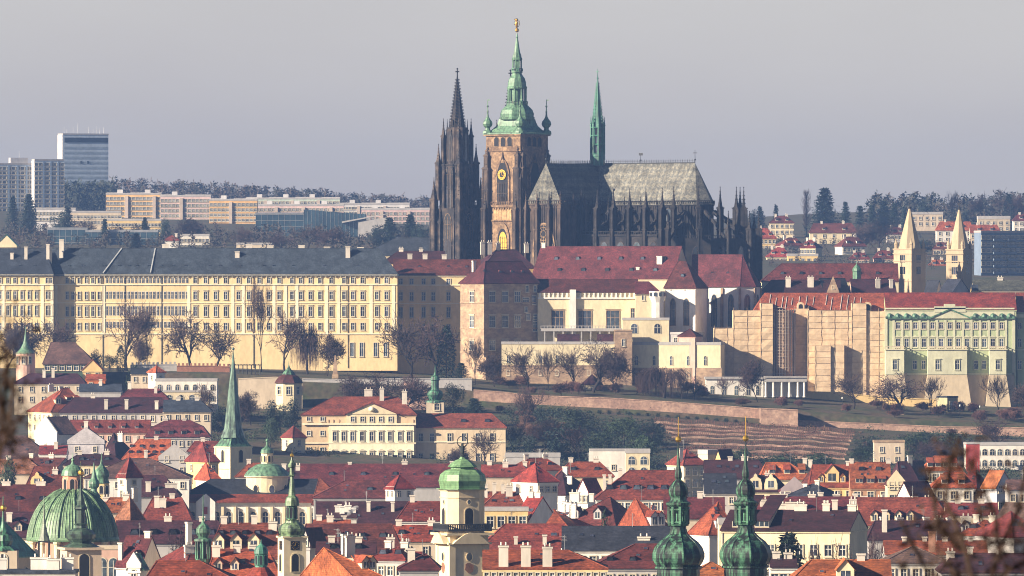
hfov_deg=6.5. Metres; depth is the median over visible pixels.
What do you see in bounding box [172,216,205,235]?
bare tree
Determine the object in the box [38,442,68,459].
red house
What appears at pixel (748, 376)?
bare tree
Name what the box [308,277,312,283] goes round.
window
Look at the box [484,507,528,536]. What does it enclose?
beige house
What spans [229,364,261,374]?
pergola
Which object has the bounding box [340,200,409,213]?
apartment block
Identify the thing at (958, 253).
basilica tower
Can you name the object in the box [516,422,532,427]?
bare shrub
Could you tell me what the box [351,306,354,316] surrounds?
window
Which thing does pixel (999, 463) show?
window
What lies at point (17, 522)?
maroon house
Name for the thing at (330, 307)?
window
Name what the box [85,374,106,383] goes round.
orange house
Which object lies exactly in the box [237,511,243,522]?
window
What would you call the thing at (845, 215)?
conifer
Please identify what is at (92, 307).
window
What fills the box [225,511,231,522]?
window
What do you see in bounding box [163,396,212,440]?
slate house
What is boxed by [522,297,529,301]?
window
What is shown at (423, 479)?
long roofed house
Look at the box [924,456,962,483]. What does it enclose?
orange roofed house
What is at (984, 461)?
window
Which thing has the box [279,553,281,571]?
window
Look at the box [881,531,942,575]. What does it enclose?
brown house
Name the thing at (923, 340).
window
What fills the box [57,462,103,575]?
spired tower
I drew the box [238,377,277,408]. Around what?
terrace wall
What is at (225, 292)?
window
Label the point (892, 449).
terrace stair house
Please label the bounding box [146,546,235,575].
red lit house
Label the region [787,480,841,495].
domed roof house
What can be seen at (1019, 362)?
window
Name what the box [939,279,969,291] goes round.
chapel
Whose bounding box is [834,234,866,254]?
villa
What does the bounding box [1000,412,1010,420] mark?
bare shrub
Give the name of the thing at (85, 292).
window
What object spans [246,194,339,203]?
apartment block
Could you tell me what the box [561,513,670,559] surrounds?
navy roofed house
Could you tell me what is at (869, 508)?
red roofed house
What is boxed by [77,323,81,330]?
window
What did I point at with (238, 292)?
window
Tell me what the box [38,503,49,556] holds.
needle belfry
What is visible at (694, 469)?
window
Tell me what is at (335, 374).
obelisk
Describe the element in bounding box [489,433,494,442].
window
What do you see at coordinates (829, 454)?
vine row
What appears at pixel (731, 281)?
gothic chapel choir
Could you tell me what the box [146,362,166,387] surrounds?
white cabin
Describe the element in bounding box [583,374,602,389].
garden house
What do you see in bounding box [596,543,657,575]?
grey walled house
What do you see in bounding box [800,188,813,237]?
bare poplar
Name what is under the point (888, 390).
bare tree
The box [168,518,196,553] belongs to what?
bare tree
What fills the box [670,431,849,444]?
vine row
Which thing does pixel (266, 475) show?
church dome
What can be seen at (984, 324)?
window
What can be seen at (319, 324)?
window
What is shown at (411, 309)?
window
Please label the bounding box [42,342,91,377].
pavilion
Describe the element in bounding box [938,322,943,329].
window
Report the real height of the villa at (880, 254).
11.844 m
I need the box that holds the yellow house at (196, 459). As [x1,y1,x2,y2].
[184,441,220,488]
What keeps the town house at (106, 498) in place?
on the ground
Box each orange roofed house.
[121,436,170,461]
[209,542,277,575]
[300,532,382,575]
[547,500,592,525]
[759,453,812,484]
[789,544,891,575]
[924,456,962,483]
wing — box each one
[163,390,209,404]
[375,237,429,257]
[387,247,444,265]
[412,413,506,461]
[458,261,539,379]
[480,240,533,272]
[537,279,637,340]
[622,318,668,341]
[669,332,703,341]
[760,263,898,291]
[760,275,840,375]
[818,278,849,292]
[965,442,979,470]
[972,276,1023,293]
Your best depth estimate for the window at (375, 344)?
3183.17 m
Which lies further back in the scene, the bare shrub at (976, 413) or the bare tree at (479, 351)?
the bare tree at (479, 351)
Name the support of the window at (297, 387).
in the round pavilion at (288, 382)
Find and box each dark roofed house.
[316,491,407,524]
[867,509,970,558]
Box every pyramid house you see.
[114,488,145,521]
[510,463,559,511]
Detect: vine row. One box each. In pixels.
[654,417,854,434]
[661,421,852,438]
[665,426,851,441]
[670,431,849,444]
[677,438,847,449]
[682,445,846,454]
[692,451,844,459]
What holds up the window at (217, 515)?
in the church nave at (231, 499)
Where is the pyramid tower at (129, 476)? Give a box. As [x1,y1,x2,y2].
[115,452,143,511]
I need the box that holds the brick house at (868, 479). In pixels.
[848,452,890,496]
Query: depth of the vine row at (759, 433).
2979.14 m
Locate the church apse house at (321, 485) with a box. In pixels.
[311,477,329,518]
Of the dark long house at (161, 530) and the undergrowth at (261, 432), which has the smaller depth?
the dark long house at (161, 530)
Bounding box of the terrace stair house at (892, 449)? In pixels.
[873,440,904,463]
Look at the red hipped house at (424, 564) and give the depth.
1573.52 m
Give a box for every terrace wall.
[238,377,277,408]
[302,378,471,390]
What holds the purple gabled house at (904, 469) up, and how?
on the ground
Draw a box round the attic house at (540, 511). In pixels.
[521,490,552,522]
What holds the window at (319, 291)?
in the yellow palace at (348, 295)
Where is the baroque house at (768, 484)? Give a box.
[749,470,783,495]
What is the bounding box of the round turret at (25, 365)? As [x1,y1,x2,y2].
[15,326,35,379]
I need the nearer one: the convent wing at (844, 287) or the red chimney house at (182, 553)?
the red chimney house at (182, 553)
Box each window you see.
[5,291,9,299]
[5,304,9,315]
[12,304,16,315]
[20,291,23,299]
[20,304,23,315]
[27,291,30,299]
[27,304,31,315]
[28,356,32,364]
[34,291,38,299]
[34,304,38,315]
[44,365,49,370]
[45,291,48,299]
[45,304,49,315]
[49,304,52,315]
[59,365,64,370]
[63,478,66,489]
[65,291,68,299]
[65,306,68,316]
[66,365,71,370]
[69,478,74,489]
[71,291,74,299]
[71,306,74,316]
[73,365,78,370]
[77,291,80,299]
[77,306,80,316]
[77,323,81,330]
[77,478,79,488]
[78,553,89,575]
[84,291,87,299]
[84,306,87,316]
[84,323,88,330]
[84,468,88,475]
[90,323,94,330]
[91,291,94,299]
[91,306,94,316]
[97,291,100,299]
[97,306,100,316]
[97,323,101,330]
[99,485,103,493]
[102,557,107,575]
[105,485,108,493]
[108,557,116,575]
[125,435,129,441]
[130,569,136,575]
[150,415,154,421]
[180,481,184,488]
[192,290,197,299]
[193,306,196,316]
[203,277,207,283]
[203,290,207,299]
[203,306,207,316]
[213,277,217,283]
[213,290,217,299]
[213,306,217,316]
[215,511,219,521]
[221,449,224,462]
[223,277,227,283]
[223,290,227,299]
[223,306,227,316]
[223,323,227,330]
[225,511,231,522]
[236,277,240,283]
[236,290,240,299]
[236,306,240,316]
[236,323,240,330]
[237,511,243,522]
[238,449,242,462]
[246,290,251,299]
[246,323,250,330]
[247,306,250,316]
[253,485,258,491]
[255,555,258,564]
[259,555,263,564]
[262,511,268,522]
[263,555,267,564]
[266,290,271,299]
[269,485,274,492]
[274,511,280,524]
[276,290,281,299]
[277,386,280,394]
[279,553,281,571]
[286,386,290,394]
[286,506,289,518]
[289,290,294,299]
[289,506,293,518]
[290,306,293,316]
[291,553,299,571]
[296,386,299,394]
[298,290,303,299]
[299,306,302,316]
[299,511,305,524]
[306,415,311,421]
[306,430,310,435]
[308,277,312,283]
[308,290,312,299]
[308,306,312,316]
[317,290,322,299]
[318,306,321,316]
[318,323,322,330]
[320,415,324,421]
[320,430,324,435]
[328,290,333,299]
[329,306,332,316]
[329,323,333,330]
[332,430,337,441]
[341,290,346,299]
[341,323,346,330]
[341,430,346,441]
[342,306,345,316]
[349,430,354,441]
[350,290,355,299]
[350,323,354,330]
[350,342,353,356]
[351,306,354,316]
[359,342,363,356]
[359,430,364,441]
[360,277,364,283]
[360,290,364,299]
[360,306,364,316]
[360,323,364,330]
[369,430,374,441]
[373,342,377,356]
[374,290,379,299]
[375,306,378,316]
[377,565,384,575]
[378,430,383,441]
[383,342,387,356]
[384,277,388,283]
[384,290,388,299]
[384,306,388,316]
[387,430,392,441]
[387,565,393,575]
[397,430,402,441]
[398,278,402,284]
[398,290,403,300]
[398,305,403,317]
[406,430,411,441]
[406,449,411,457]
[409,278,413,284]
[409,290,413,300]
[409,305,413,317]
[418,433,423,442]
[421,278,425,284]
[421,290,425,300]
[421,305,425,317]
[423,546,428,554]
[429,433,434,442]
[429,453,434,458]
[430,290,435,300]
[430,305,435,317]
[431,278,435,284]
[434,403,439,410]
[442,507,445,523]
[446,278,450,284]
[446,290,450,300]
[446,305,450,317]
[447,433,452,442]
[461,433,466,442]
[464,507,473,525]
[466,552,472,561]
[469,291,474,301]
[469,314,474,327]
[475,453,480,460]
[486,516,494,528]
[488,314,495,327]
[489,291,495,301]
[489,340,495,350]
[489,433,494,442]
[489,453,494,461]
[496,516,504,528]
[501,314,508,327]
[502,291,508,301]
[508,516,515,522]
[514,291,520,301]
[514,314,521,327]
[518,516,526,522]
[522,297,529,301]
[525,285,529,292]
[525,313,530,320]
[532,223,554,256]
[532,295,535,304]
[532,314,537,321]
[532,319,537,331]
[539,486,543,492]
[545,486,550,492]
[551,309,564,327]
[552,486,557,492]
[577,309,591,327]
[583,495,587,502]
[589,555,596,559]
[605,309,619,327]
[611,464,615,470]
[625,502,630,509]
[628,456,635,464]
[631,308,634,317]
[631,323,637,333]
[640,456,647,464]
[652,356,655,365]
[652,502,657,510]
[654,323,660,333]
[666,208,670,220]
[669,356,672,365]
[670,298,675,325]
[683,298,688,325]
[685,467,690,475]
[685,479,690,487]
[686,356,689,365]
[692,246,697,253]
[692,467,697,475]
[692,479,697,487]
[692,491,696,496]
[703,356,706,365]
[710,385,713,393]
[711,294,717,326]
[718,246,724,253]
[728,294,733,326]
[728,497,733,504]
[734,386,737,394]
[738,246,743,256]
[744,294,750,309]
[768,544,774,551]
[795,544,803,557]
[809,544,817,557]
[823,544,831,557]
[837,544,846,557]
[867,491,874,496]
[889,481,894,489]
[895,322,900,329]
[895,336,900,347]
[900,568,907,575]
[904,322,909,329]
[904,335,909,347]
[912,322,917,329]
[912,335,917,347]
[912,360,917,369]
[912,568,919,575]
[921,322,926,329]
[921,335,926,347]
[921,360,925,369]
[930,322,934,329]
[930,335,935,347]
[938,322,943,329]
[938,335,943,347]
[947,322,952,329]
[947,335,952,347]
[955,322,960,329]
[955,335,960,347]
[964,322,969,329]
[964,336,969,347]
[964,491,969,499]
[973,322,978,329]
[973,335,978,347]
[973,360,978,369]
[981,322,986,329]
[981,335,986,347]
[981,360,986,369]
[982,449,987,454]
[982,459,987,465]
[989,449,994,454]
[989,459,994,465]
[990,322,995,329]
[990,335,995,347]
[997,449,1002,454]
[997,459,1002,465]
[998,335,1003,347]
[999,322,1003,329]
[1004,449,1009,454]
[1010,494,1015,501]
[1012,460,1017,465]
[1017,322,1021,329]
[1017,338,1021,347]
[1017,360,1021,369]
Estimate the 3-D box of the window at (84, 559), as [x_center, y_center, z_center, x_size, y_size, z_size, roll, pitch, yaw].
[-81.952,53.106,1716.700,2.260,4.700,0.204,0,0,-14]
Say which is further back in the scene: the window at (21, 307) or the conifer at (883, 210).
the conifer at (883, 210)
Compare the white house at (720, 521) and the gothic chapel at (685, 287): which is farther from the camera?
the gothic chapel at (685, 287)
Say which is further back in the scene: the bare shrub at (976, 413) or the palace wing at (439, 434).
the bare shrub at (976, 413)
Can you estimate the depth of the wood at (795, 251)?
4535.54 m
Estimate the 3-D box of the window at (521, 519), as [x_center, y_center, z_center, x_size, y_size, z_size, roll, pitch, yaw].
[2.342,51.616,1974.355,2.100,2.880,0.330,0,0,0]
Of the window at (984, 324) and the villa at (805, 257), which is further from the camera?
the villa at (805, 257)
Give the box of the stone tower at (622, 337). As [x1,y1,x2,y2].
[614,330,632,384]
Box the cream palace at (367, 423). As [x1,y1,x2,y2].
[300,387,416,457]
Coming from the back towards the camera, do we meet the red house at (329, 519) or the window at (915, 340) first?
the window at (915, 340)
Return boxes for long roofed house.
[300,455,477,500]
[757,486,856,509]
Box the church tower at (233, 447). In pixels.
[214,347,252,478]
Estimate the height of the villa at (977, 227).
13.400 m
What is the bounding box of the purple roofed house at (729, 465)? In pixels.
[703,454,762,483]
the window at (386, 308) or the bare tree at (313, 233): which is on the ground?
the bare tree at (313, 233)
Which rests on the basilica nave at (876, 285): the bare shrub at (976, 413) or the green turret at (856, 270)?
the green turret at (856, 270)
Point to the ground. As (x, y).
(314, 394)
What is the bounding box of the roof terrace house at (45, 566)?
[0,554,78,575]
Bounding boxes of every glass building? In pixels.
[47,227,87,243]
[85,230,158,244]
[255,212,303,235]
[304,210,386,237]
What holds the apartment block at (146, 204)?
on the ground
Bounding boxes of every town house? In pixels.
[19,452,67,471]
[62,449,120,488]
[93,491,108,502]
[186,437,218,454]
[234,459,260,478]
[281,459,299,478]
[315,529,377,560]
[373,533,421,575]
[393,517,439,559]
[484,488,515,502]
[517,450,561,476]
[555,453,614,489]
[817,491,857,498]
[879,515,903,519]
[922,511,950,519]
[944,492,998,522]
[962,508,992,539]
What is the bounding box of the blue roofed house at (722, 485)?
[703,473,736,513]
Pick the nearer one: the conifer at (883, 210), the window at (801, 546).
the window at (801, 546)
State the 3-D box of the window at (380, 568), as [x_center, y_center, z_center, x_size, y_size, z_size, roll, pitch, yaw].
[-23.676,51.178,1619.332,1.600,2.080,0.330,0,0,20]
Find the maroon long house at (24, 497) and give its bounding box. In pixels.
[0,479,61,510]
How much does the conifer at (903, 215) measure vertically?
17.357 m
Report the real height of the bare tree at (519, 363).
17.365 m
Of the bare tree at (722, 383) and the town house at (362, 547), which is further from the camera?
the bare tree at (722, 383)
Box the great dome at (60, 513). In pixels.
[25,455,119,568]
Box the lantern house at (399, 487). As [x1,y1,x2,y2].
[383,470,415,500]
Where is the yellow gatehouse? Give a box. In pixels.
[937,396,957,411]
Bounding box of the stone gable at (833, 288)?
[827,277,838,292]
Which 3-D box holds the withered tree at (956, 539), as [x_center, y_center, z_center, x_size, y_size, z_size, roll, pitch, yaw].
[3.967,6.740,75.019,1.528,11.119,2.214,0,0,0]
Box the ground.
[0,206,1023,479]
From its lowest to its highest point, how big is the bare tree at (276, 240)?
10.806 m
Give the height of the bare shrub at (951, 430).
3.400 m
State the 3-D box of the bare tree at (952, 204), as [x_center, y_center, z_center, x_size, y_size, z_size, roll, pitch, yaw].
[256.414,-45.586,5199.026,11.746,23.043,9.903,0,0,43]
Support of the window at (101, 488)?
in the onion turret at (102, 472)
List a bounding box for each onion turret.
[89,464,100,496]
[95,453,109,499]
[425,365,445,412]
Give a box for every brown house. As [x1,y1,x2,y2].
[83,449,193,507]
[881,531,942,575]
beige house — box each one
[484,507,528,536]
[698,449,716,459]
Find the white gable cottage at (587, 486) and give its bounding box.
[578,478,601,509]
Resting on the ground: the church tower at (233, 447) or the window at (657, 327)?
the church tower at (233, 447)
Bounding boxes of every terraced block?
[36,208,76,230]
[70,211,121,229]
[106,219,161,235]
[180,234,209,245]
[236,243,271,247]
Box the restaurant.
[963,442,1023,469]
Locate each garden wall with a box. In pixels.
[474,390,759,418]
[798,420,1023,436]
[806,391,935,406]
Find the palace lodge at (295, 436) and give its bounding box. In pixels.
[280,425,306,452]
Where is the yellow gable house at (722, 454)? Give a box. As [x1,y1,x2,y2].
[714,449,734,459]
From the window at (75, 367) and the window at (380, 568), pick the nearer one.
the window at (380, 568)
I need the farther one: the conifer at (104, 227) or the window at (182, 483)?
the conifer at (104, 227)
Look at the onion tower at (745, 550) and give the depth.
1298.45 m
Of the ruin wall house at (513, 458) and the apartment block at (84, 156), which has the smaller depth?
the ruin wall house at (513, 458)
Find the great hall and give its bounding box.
[533,243,685,317]
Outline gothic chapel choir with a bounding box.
[692,254,761,341]
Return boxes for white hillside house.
[589,448,636,481]
[625,449,649,472]
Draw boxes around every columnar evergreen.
[115,345,125,371]
[435,325,456,377]
[1002,194,1014,230]
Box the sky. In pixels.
[0,0,1023,218]
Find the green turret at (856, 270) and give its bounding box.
[852,261,860,278]
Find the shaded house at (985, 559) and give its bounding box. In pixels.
[935,546,1023,575]
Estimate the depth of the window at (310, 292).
3183.17 m
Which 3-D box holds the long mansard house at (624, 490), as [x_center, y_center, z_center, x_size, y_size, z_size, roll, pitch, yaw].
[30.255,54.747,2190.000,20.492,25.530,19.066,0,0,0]
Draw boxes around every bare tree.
[0,312,49,357]
[0,321,38,363]
[34,314,79,352]
[75,217,97,229]
[95,293,158,370]
[130,336,152,364]
[135,302,158,363]
[155,307,212,365]
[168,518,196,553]
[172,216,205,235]
[185,383,217,408]
[197,320,240,365]
[227,225,254,242]
[239,391,260,424]
[242,277,274,371]
[266,305,310,371]
[267,232,293,247]
[293,222,329,247]
[315,228,350,247]
[317,332,346,375]
[335,373,376,395]
[347,371,406,396]
[375,310,434,376]
[396,373,431,410]
[402,312,460,375]
[443,447,474,463]
[463,337,484,383]
[466,426,502,463]
[476,353,505,386]
[502,342,545,386]
[502,418,527,452]
[513,386,549,431]
[526,417,571,452]
[533,348,559,390]
[550,339,585,390]
[560,425,588,460]
[577,335,628,392]
[589,348,639,386]
[630,371,656,393]
[685,376,706,399]
[715,376,735,397]
[735,356,766,401]
[802,534,820,561]
[830,372,868,408]
[830,531,854,558]
[847,221,881,251]
[862,372,925,412]
[866,531,884,558]
[867,217,903,249]
[905,440,949,460]
[918,376,947,414]
[943,191,963,220]
[967,191,999,217]
[971,412,1011,441]
[979,375,1010,418]
[991,189,1016,215]
[1006,194,1023,216]
[1010,382,1023,412]
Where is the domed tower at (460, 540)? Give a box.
[430,436,493,575]
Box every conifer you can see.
[2,196,21,233]
[9,193,41,235]
[63,206,74,226]
[99,219,111,244]
[126,233,145,247]
[140,217,149,229]
[378,217,400,244]
[399,214,417,236]
[452,363,477,386]
[462,398,486,412]
[755,206,766,227]
[767,532,804,570]
[771,204,778,218]
[803,187,840,238]
[840,201,854,224]
[855,206,866,227]
[867,204,877,233]
[873,201,891,234]
[889,203,899,226]
[900,206,906,229]
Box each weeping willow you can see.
[289,325,322,373]
[635,365,690,397]
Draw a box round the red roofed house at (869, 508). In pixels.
[856,486,947,528]
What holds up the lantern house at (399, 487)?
on the ground
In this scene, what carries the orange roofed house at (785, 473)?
on the ground
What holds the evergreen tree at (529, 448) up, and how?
on the ground
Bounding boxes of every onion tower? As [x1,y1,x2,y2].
[652,417,704,575]
[719,416,771,575]
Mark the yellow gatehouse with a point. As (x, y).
(947, 400)
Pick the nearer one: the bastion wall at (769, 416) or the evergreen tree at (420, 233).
the bastion wall at (769, 416)
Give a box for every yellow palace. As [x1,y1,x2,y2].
[0,244,54,367]
[52,239,399,370]
[393,253,479,374]
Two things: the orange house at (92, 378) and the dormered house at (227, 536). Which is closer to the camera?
the dormered house at (227, 536)
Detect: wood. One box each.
[0,219,429,247]
[64,177,120,210]
[109,175,438,207]
[762,230,973,269]
[862,189,1023,224]
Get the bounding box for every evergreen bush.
[0,456,16,483]
[103,354,116,371]
[123,362,143,390]
[262,418,283,446]
[442,381,465,412]
[558,408,597,431]
[580,428,626,451]
[601,509,610,525]
[604,414,644,445]
[622,432,656,464]
[732,446,763,462]
[755,452,801,466]
[794,451,834,470]
[847,447,873,461]
[899,430,936,456]
[930,430,964,454]
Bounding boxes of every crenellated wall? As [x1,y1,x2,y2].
[130,362,176,370]
[177,363,229,371]
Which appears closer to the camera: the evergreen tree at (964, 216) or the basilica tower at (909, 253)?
the basilica tower at (909, 253)
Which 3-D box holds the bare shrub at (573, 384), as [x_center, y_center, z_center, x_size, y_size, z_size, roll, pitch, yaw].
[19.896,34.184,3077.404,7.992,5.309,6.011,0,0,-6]
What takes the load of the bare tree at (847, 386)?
on the ground
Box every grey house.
[78,379,122,396]
[1005,480,1023,502]
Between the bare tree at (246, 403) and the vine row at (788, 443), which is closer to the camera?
the vine row at (788, 443)
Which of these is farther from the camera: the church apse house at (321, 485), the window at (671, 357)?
the window at (671, 357)
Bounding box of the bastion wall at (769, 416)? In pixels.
[760,408,797,426]
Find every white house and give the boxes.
[717,518,724,565]
[930,472,974,501]
[967,461,983,501]
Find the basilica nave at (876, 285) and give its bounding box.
[848,277,896,292]
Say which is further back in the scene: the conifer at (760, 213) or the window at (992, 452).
the conifer at (760, 213)
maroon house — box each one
[0,511,34,540]
[103,431,129,458]
[120,381,169,399]
[142,475,181,513]
[305,523,400,553]
[386,534,421,553]
[488,512,565,549]
[555,460,580,505]
[569,489,626,525]
[663,491,724,531]
[972,511,1023,552]
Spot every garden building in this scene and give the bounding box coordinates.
[501,341,614,384]
[632,342,724,388]
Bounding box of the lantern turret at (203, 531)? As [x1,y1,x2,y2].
[194,494,211,563]
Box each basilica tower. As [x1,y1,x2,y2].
[893,201,926,291]
[945,204,972,290]
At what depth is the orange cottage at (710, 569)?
1446.12 m
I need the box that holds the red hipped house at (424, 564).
[396,539,441,575]
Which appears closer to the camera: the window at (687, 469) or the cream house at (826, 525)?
the cream house at (826, 525)
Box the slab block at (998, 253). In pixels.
[974,231,1023,275]
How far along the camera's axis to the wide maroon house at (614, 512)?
2004.33 m
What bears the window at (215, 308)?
in the yellow palace at (348, 295)
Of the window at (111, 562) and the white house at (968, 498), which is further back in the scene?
the white house at (968, 498)
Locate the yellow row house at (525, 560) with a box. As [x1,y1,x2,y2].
[482,535,608,575]
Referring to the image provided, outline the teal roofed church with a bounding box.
[0,517,37,568]
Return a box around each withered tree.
[0,296,44,533]
[895,430,1023,575]
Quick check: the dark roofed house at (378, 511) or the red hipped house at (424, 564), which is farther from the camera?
the dark roofed house at (378, 511)
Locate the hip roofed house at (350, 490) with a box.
[312,480,385,518]
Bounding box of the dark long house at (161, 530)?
[116,513,219,557]
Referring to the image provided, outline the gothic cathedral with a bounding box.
[429,18,762,287]
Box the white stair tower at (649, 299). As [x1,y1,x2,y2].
[635,281,665,317]
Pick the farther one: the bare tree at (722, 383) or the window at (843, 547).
the bare tree at (722, 383)
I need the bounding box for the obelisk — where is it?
[332,355,337,377]
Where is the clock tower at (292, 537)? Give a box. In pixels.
[276,453,307,575]
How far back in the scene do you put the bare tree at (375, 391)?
3024.18 m
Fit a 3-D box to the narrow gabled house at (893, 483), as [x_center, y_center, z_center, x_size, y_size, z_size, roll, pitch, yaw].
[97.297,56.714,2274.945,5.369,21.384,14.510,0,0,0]
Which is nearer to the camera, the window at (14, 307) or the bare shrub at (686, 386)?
the bare shrub at (686, 386)
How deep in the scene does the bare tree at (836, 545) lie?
1590.27 m
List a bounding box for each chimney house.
[158,522,206,559]
[333,501,357,522]
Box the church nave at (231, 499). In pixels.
[189,479,317,527]
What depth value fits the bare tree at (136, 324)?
3109.64 m
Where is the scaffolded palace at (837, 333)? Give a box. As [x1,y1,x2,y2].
[713,293,884,396]
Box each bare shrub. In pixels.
[494,377,506,383]
[495,405,505,411]
[500,379,516,385]
[514,376,529,386]
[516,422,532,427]
[518,414,535,422]
[523,424,537,431]
[527,387,536,392]
[551,383,571,394]
[562,381,576,393]
[574,382,585,392]
[592,384,610,390]
[607,382,623,393]
[679,383,692,390]
[691,390,710,396]
[735,398,750,405]
[774,396,788,406]
[793,400,802,406]
[840,403,851,411]
[868,400,885,407]
[882,402,892,409]
[886,410,903,417]
[890,403,905,410]
[914,402,932,410]
[930,405,946,413]
[939,404,951,413]
[945,428,959,434]
[950,401,965,414]
[967,402,978,411]
[971,409,988,422]
[996,409,1011,417]
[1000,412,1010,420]
[1008,406,1018,419]
[1008,410,1019,419]
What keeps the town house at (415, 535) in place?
on the ground
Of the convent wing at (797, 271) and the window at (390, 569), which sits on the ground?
the convent wing at (797, 271)
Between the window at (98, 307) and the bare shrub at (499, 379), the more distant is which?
the window at (98, 307)
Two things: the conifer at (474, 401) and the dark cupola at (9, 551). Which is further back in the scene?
the conifer at (474, 401)
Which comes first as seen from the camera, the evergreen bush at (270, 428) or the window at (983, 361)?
the evergreen bush at (270, 428)
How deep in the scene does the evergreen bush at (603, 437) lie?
2869.53 m
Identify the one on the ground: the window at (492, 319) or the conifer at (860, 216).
the conifer at (860, 216)
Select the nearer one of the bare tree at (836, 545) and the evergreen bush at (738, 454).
the bare tree at (836, 545)
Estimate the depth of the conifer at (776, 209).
5079.60 m
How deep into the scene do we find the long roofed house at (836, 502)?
1986.61 m
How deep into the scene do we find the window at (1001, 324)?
3159.17 m
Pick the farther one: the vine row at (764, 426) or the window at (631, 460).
the vine row at (764, 426)
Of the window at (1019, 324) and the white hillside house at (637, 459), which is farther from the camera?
the window at (1019, 324)
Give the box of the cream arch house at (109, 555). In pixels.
[97,545,117,575]
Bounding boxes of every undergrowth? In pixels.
[212,402,461,462]
[496,398,671,469]
[650,417,862,470]
[853,424,1023,479]
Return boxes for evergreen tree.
[49,210,71,226]
[89,348,103,373]
[159,217,170,238]
[212,409,225,434]
[264,399,285,429]
[278,397,302,429]
[366,225,387,246]
[410,224,429,236]
[508,435,538,452]
[540,422,582,460]
[634,419,665,444]
[748,209,757,227]
[853,435,882,458]
[918,200,933,220]
[919,240,932,251]
[961,210,970,220]
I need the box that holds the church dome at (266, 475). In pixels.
[244,439,289,492]
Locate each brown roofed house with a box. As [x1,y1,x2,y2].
[0,430,38,458]
[0,455,39,483]
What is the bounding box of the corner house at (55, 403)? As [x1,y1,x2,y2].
[28,383,79,438]
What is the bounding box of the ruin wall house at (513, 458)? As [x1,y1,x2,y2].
[505,453,560,464]
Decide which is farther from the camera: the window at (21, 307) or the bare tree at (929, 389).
the window at (21, 307)
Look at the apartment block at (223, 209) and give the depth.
5043.95 m
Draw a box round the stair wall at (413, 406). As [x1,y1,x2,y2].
[404,381,427,409]
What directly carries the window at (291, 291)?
in the yellow palace at (348, 295)
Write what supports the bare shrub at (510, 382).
on the ground
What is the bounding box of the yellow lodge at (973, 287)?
[970,284,978,291]
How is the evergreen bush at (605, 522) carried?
on the ground
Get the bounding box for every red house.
[14,368,86,414]
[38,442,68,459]
[70,419,150,447]
[106,491,129,517]
[143,487,194,519]
[194,456,220,486]
[313,508,350,522]
[481,459,526,490]
[484,482,523,531]
[618,486,667,525]
[688,490,726,565]
[801,471,809,483]
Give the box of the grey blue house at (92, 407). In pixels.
[58,393,162,426]
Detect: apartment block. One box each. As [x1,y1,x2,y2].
[0,158,31,210]
[32,159,64,211]
[57,128,108,189]
[106,190,161,217]
[160,192,211,219]
[209,195,257,223]
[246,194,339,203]
[258,201,343,212]
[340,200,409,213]
[361,205,429,224]
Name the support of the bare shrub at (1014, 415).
on the ground
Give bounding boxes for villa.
[155,378,218,418]
[165,233,180,247]
[760,225,776,248]
[765,244,787,259]
[769,214,794,237]
[775,235,802,252]
[787,254,817,260]
[799,237,822,255]
[808,220,856,243]
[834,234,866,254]
[849,250,869,262]
[872,247,893,261]
[886,224,902,242]
[912,212,942,230]
[928,257,945,265]
[932,239,946,254]
[935,219,970,243]
[969,222,999,244]
[977,216,1009,230]
[1011,212,1023,230]
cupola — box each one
[0,496,18,568]
[247,540,274,575]
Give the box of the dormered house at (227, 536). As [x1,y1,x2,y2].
[211,513,279,563]
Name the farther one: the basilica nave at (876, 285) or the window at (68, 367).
the basilica nave at (876, 285)
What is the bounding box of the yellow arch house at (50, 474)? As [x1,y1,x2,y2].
[26,466,62,483]
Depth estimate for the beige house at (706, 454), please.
2518.07 m
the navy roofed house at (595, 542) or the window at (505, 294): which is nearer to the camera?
the navy roofed house at (595, 542)
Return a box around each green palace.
[884,292,1016,406]
[1015,292,1023,406]
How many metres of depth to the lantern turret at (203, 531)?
1589.21 m
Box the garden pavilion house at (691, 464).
[665,439,702,496]
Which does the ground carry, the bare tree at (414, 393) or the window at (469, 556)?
the bare tree at (414, 393)
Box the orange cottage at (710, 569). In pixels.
[700,562,723,575]
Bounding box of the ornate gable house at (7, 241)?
[0,234,19,247]
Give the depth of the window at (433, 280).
3200.31 m
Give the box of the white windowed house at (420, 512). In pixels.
[396,495,439,524]
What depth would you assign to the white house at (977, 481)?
2212.16 m
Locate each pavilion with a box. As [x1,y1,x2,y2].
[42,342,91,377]
[275,363,302,410]
[677,329,702,382]
[704,376,806,396]
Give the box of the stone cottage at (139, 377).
[130,368,148,387]
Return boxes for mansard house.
[144,416,211,453]
[594,467,675,511]
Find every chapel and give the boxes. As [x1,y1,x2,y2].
[663,261,708,341]
[924,280,940,291]
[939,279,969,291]
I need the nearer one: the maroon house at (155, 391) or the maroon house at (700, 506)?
the maroon house at (700, 506)
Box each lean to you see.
[557,334,579,340]
[597,334,612,340]
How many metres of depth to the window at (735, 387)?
3117.03 m
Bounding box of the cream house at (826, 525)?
[720,495,867,573]
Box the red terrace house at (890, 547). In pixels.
[882,535,987,557]
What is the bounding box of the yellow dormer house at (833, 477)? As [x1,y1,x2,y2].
[807,455,849,495]
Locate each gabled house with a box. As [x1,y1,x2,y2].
[34,416,77,444]
[66,421,106,459]
[81,359,103,379]
[114,526,160,575]
[158,444,188,471]
[304,527,326,566]
[778,477,802,493]
[883,470,904,496]
[891,455,918,480]
[896,481,935,496]
[912,460,926,480]
[980,470,1008,511]
[997,502,1023,518]
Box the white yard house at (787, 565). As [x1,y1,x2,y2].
[768,543,797,575]

